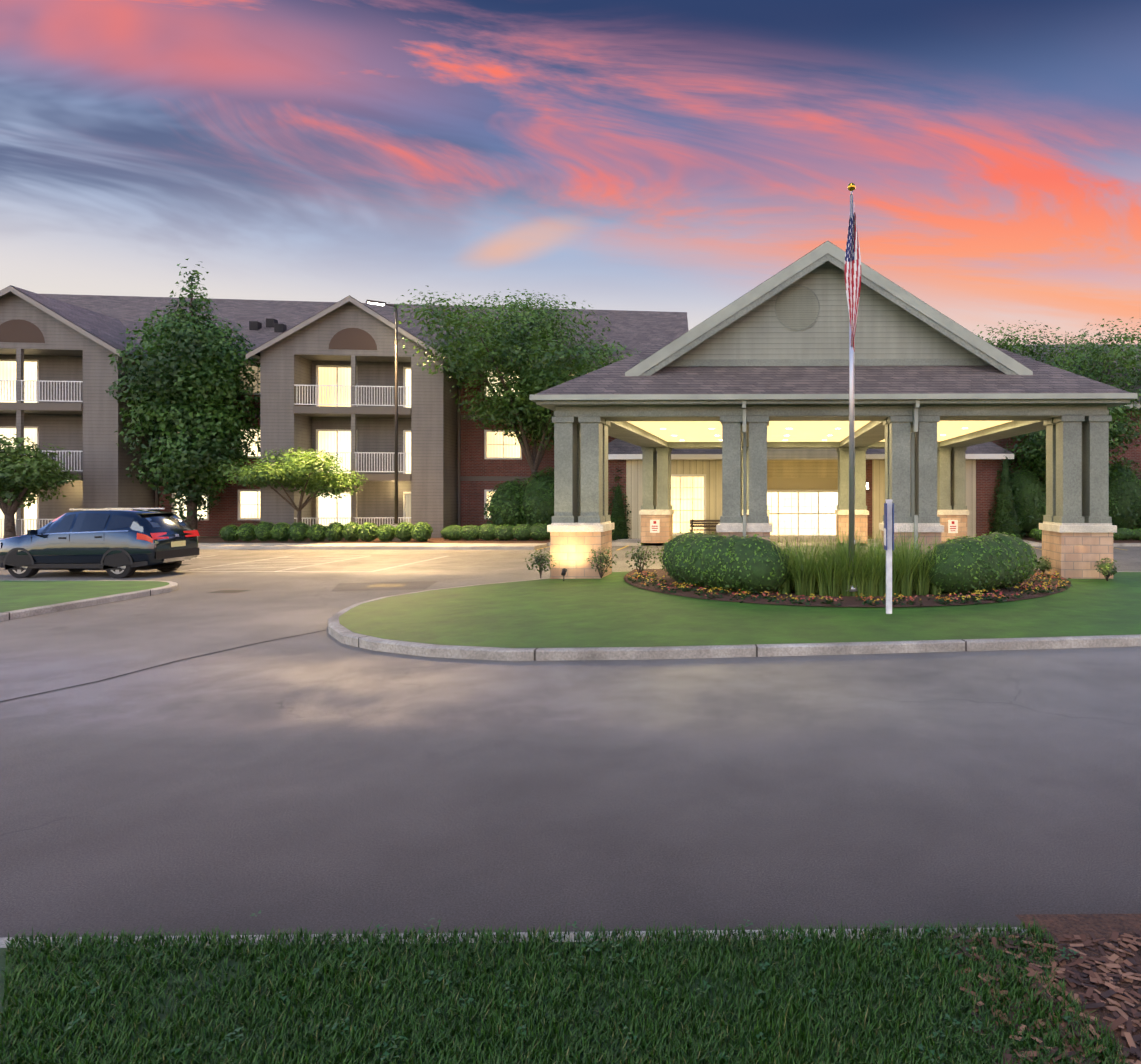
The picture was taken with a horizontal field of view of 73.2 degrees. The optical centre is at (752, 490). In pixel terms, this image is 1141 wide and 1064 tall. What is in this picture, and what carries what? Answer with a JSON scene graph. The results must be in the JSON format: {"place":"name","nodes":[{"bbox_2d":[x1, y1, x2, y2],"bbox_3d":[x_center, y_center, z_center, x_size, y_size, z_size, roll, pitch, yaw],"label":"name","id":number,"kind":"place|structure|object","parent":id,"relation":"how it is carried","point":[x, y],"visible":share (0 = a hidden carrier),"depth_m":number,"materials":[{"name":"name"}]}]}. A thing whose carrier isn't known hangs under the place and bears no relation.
{"place":"outdoors","nodes":[
{"label":"outdoors","id":0,"kind":"place"},
{"bbox_2d":[198,543,546,549],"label":"curb","id":1,"kind":"structure","parent":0,"point":[441,546],"depth_m":29.38,"materials":[{"name":"concrete"}]},
{"bbox_2d":[0,910,1129,1063],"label":"lawn","id":2,"kind":"structure","parent":0,"point":[231,963],"depth_m":3.23,"materials":[{"name":"plant"}]},
{"bbox_2d":[945,914,1140,1063],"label":"mulch bed","id":3,"kind":"object","parent":2,"relation":"on","point":[1103,975],"visible":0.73,"depth_m":3.33,"materials":[{"name":"brown wood"}]},
{"bbox_2d":[0,539,1140,937],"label":"road asphalt","id":4,"kind":"structure","parent":0,"point":[322,781],"depth_m":6.03,"materials":[{"name":"grey asphalt"}]},
{"bbox_2d":[0,434,81,537],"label":"tree","id":5,"kind":"object","parent":4,"relation":"on","point":[29,473],"visible":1,"depth_m":29.87,"materials":[{"name":"green plant"}]},
{"bbox_2d":[0,580,177,620],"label":"lawn","id":6,"kind":"structure","parent":4,"relation":"on","point":[17,595],"depth_m":15.84,"materials":[{"name":"plant"}]},
{"bbox_2d":[0,508,199,577],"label":"suv","id":7,"kind":"object","parent":4,"relation":"on","point":[119,542],"visible":1,"depth_m":19.66,"materials":[{"name":"blue paint"}]},
{"bbox_2d":[105,259,259,529],"bbox_3d":[-25.611,-4.085,34.125,6.216,12.828,6.880,0,0,-35],"label":"columnar tree","id":8,"kind":"object","parent":4,"relation":"on","point":[187,400],"visible":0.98,"depth_m":32.73,"materials":[{"name":"green plant"}]},
{"bbox_2d":[208,447,368,522],"bbox_3d":[-20.204,0.198,32.389,6.673,4.259,5.404,0,0,1],"label":"maple tree","id":9,"kind":"object","parent":4,"relation":"on","point":[325,481],"visible":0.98,"depth_m":31.65,"materials":[{"name":"green plant"}]},
{"bbox_2d":[0,285,688,538],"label":"apartment wing","id":10,"kind":"structure","parent":4,"relation":"on","point":[326,376],"depth_m":34.19,"materials":[{"name":"grey paint"}]},
{"bbox_2d":[198,536,549,546],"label":"sidewalk","id":11,"kind":"structure","parent":4,"relation":"on","point":[215,539],"depth_m":31.80,"materials":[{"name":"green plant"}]},
{"bbox_2d":[219,521,432,541],"bbox_3d":[-18.340,1.769,31.861,9.270,0.942,1.041,0,0,1],"label":"boxwood row","id":12,"kind":"object","parent":11,"relation":"on","point":[338,531],"visible":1,"depth_m":31.62,"materials":[{"name":"green plant"}]},
{"bbox_2d":[366,300,400,540],"bbox_3d":[-15.865,-2.947,32.111,1.585,10.345,0.800,0,0,-24],"label":"parking lamp","id":13,"kind":"object","parent":11,"relation":"on","point":[395,523],"visible":0.77,"depth_m":32.22,"materials":[{"name":"metal"}]},
{"bbox_2d":[440,523,549,540],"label":"hedge wall","id":14,"kind":"structure","parent":11,"relation":"on","point":[526,532],"depth_m":32.22,"materials":[{"name":"green plant"}]},
{"bbox_2d":[388,286,640,478],"bbox_3d":[-10.139,-3.942,35.400,12.001,12.549,13.352,0,0,1],"label":"locust tree","id":15,"kind":"object","parent":4,"relation":"on","point":[524,411],"visible":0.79,"depth_m":33.10,"materials":[{"name":"green plant"}]},
{"bbox_2d":[0,546,1123,701],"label":"road markings","id":16,"kind":"object","parent":4,"relation":"on","point":[418,585],"visible":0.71,"depth_m":18.13,"materials":[{"name":"white paint"}]},
{"bbox_2d":[608,464,631,540],"bbox_3d":[-6.159,0.160,34.276,1.473,4.493,1.445,0,0,1],"label":"arborvitae","id":17,"kind":"object","parent":4,"relation":"on","point":[618,518],"visible":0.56,"depth_m":33.91,"materials":[{"name":"green plant"}]},
{"bbox_2d":[328,571,1140,660],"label":"island lawn","id":18,"kind":"structure","parent":4,"relation":"on","point":[613,616],"depth_m":12.00,"materials":[{"name":"plant"}]},
{"bbox_2d":[561,568,566,580],"bbox_3d":[-4.515,2.023,17.768,0.114,0.324,0.186,0,0,1],"label":"spotlight","id":19,"kind":"object","parent":18,"relation":"on","point":[563,572],"visible":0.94,"depth_m":17.73,"materials":[{"name":"black metal"}]},
{"bbox_2d":[623,569,1070,606],"bbox_3d":[2.197,2.126,16.779,10.900,0.001,6.500,0,0,1],"label":"island mulch bed","id":20,"kind":"object","parent":18,"relation":"on","point":[850,601],"visible":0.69,"depth_m":15.02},
{"bbox_2d":[659,531,793,593],"bbox_3d":[-0.701,1.550,16.252,1.607,1.289,3.832,0,0,-42],"label":"island hedge","id":21,"kind":"object","parent":20,"relation":"on","point":[732,562],"visible":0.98,"depth_m":15.31,"materials":[{"name":"green plant"}]},
{"bbox_2d":[525,535,1118,580],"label":"island shrubs","id":22,"kind":"object","parent":20,"relation":"on","point":[1043,564],"visible":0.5,"depth_m":18.03,"materials":[{"name":"green plant"}]},
{"bbox_2d":[624,570,1072,605],"bbox_3d":[2.222,2.071,16.018,10.650,0.194,4.962,0,0,1],"label":"flower border","id":23,"kind":"object","parent":20,"relation":"on","point":[911,600],"visible":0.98,"depth_m":14.71,"materials":[{"name":"brown plant"}]},
{"bbox_2d":[845,183,860,591],"bbox_3d":[2.006,-2.102,14.960,0.299,8.255,0.317,0,0,43],"label":"flagpole","id":24,"kind":"object","parent":20,"relation":"on","point":[852,270],"visible":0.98,"depth_m":14.93,"materials":[{"name":"silver metal"}]},
{"bbox_2d":[755,527,958,596],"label":"ornamental grass","id":25,"kind":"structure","parent":20,"relation":"on","point":[832,576],"depth_m":14.95,"materials":[{"name":"green plant"}]},
{"bbox_2d":[918,531,1039,594],"bbox_3d":[5.066,1.545,16.127,1.598,1.283,3.849,0,0,45],"label":"island hedge","id":26,"kind":"object","parent":20,"relation":"on","point":[994,560],"visible":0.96,"depth_m":15.12,"materials":[{"name":"green plant"}]},
{"bbox_2d":[884,499,893,613],"bbox_3d":[2.260,1.086,12.227,0.129,1.880,0.260,0,0,1],"label":"sign post","id":27,"kind":"object","parent":18,"relation":"on","point":[888,526],"visible":1,"depth_m":12.18,"materials":[{"name":"white metal"}]},
{"bbox_2d":[530,241,1137,578],"bbox_3d":[2.041,-2.325,25.263,14.560,9.300,15.000,0,0,1],"label":"porte cochere","id":28,"kind":"object","parent":4,"relation":"on","point":[746,381],"visible":1,"depth_m":18.64,"materials":[{"name":"wood"}]},
{"bbox_2d":[608,348,1140,535],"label":"trees","id":29,"kind":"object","parent":4,"relation":"on","point":[1131,453],"depth_m":36.21,"materials":[{"name":"green plant"}]},
{"bbox_2d":[987,450,1023,537],"bbox_3d":[11.418,0.161,33.357,1.661,4.475,1.674,0,0,1],"label":"arborvitae","id":30,"kind":"object","parent":4,"relation":"on","point":[1005,521],"visible":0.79,"depth_m":33.06,"materials":[{"name":"green plant"}]},
{"bbox_2d":[972,317,1140,436],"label":"locust tree","id":31,"kind":"object","parent":4,"relation":"on","point":[1106,358],"visible":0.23,"depth_m":37.14,"materials":[{"name":"green plant"}]},
{"bbox_2d":[0,0,1140,344],"label":"sky","id":32,"kind":"structure","parent":0,"point":[627,155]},
{"bbox_2d":[608,438,1013,538],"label":"entrance building","id":33,"kind":"structure","parent":0,"point":[802,492],"depth_m":34.08,"materials":[{"name":"beige paint"}]},
{"bbox_2d":[612,536,1038,545],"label":"plaza pavement","id":34,"kind":"structure","parent":0,"point":[625,542],"depth_m":32.14,"materials":[{"name":"concrete"}]},
{"bbox_2d":[689,519,719,532],"bbox_3d":[-2.083,1.756,33.414,1.500,0.900,0.500,0,0,1],"label":"bench","id":35,"kind":"object","parent":34,"relation":"on","point":[692,524],"visible":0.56,"depth_m":33.61,"materials":[{"name":"brown wood"}]},
{"bbox_2d":[1021,535,1140,545],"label":"curb","id":36,"kind":"structure","parent":0,"point":[1131,542],"depth_m":31.94,"materials":[{"name":"concrete"}]},
{"bbox_2d":[483,457,1140,536],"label":"background shrubs","id":37,"kind":"object","parent":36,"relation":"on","point":[531,503],"visible":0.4,"depth_m":34.03,"materials":[{"name":"green plant"}]},
{"bbox_2d":[1029,528,1041,540],"bbox_3d":[13.241,1.906,32.510,2.188,0.657,0.894,0,0,1],"label":"hedge","id":38,"kind":"object","parent":36,"relation":"on","point":[1036,533],"visible":0.19,"depth_m":32.34,"materials":[{"name":"green plant"}]},
{"bbox_2d":[996,381,1140,481],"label":"locust tree","id":39,"kind":"object","parent":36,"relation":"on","point":[1036,444],"visible":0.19,"depth_m":33.11,"materials":[{"name":"green plant"}]},
{"bbox_2d":[1113,528,1140,540],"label":"hedge","id":40,"kind":"object","parent":36,"relation":"on","point":[1123,534],"visible":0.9,"depth_m":32.39,"materials":[{"name":"green plant"}]}
]}

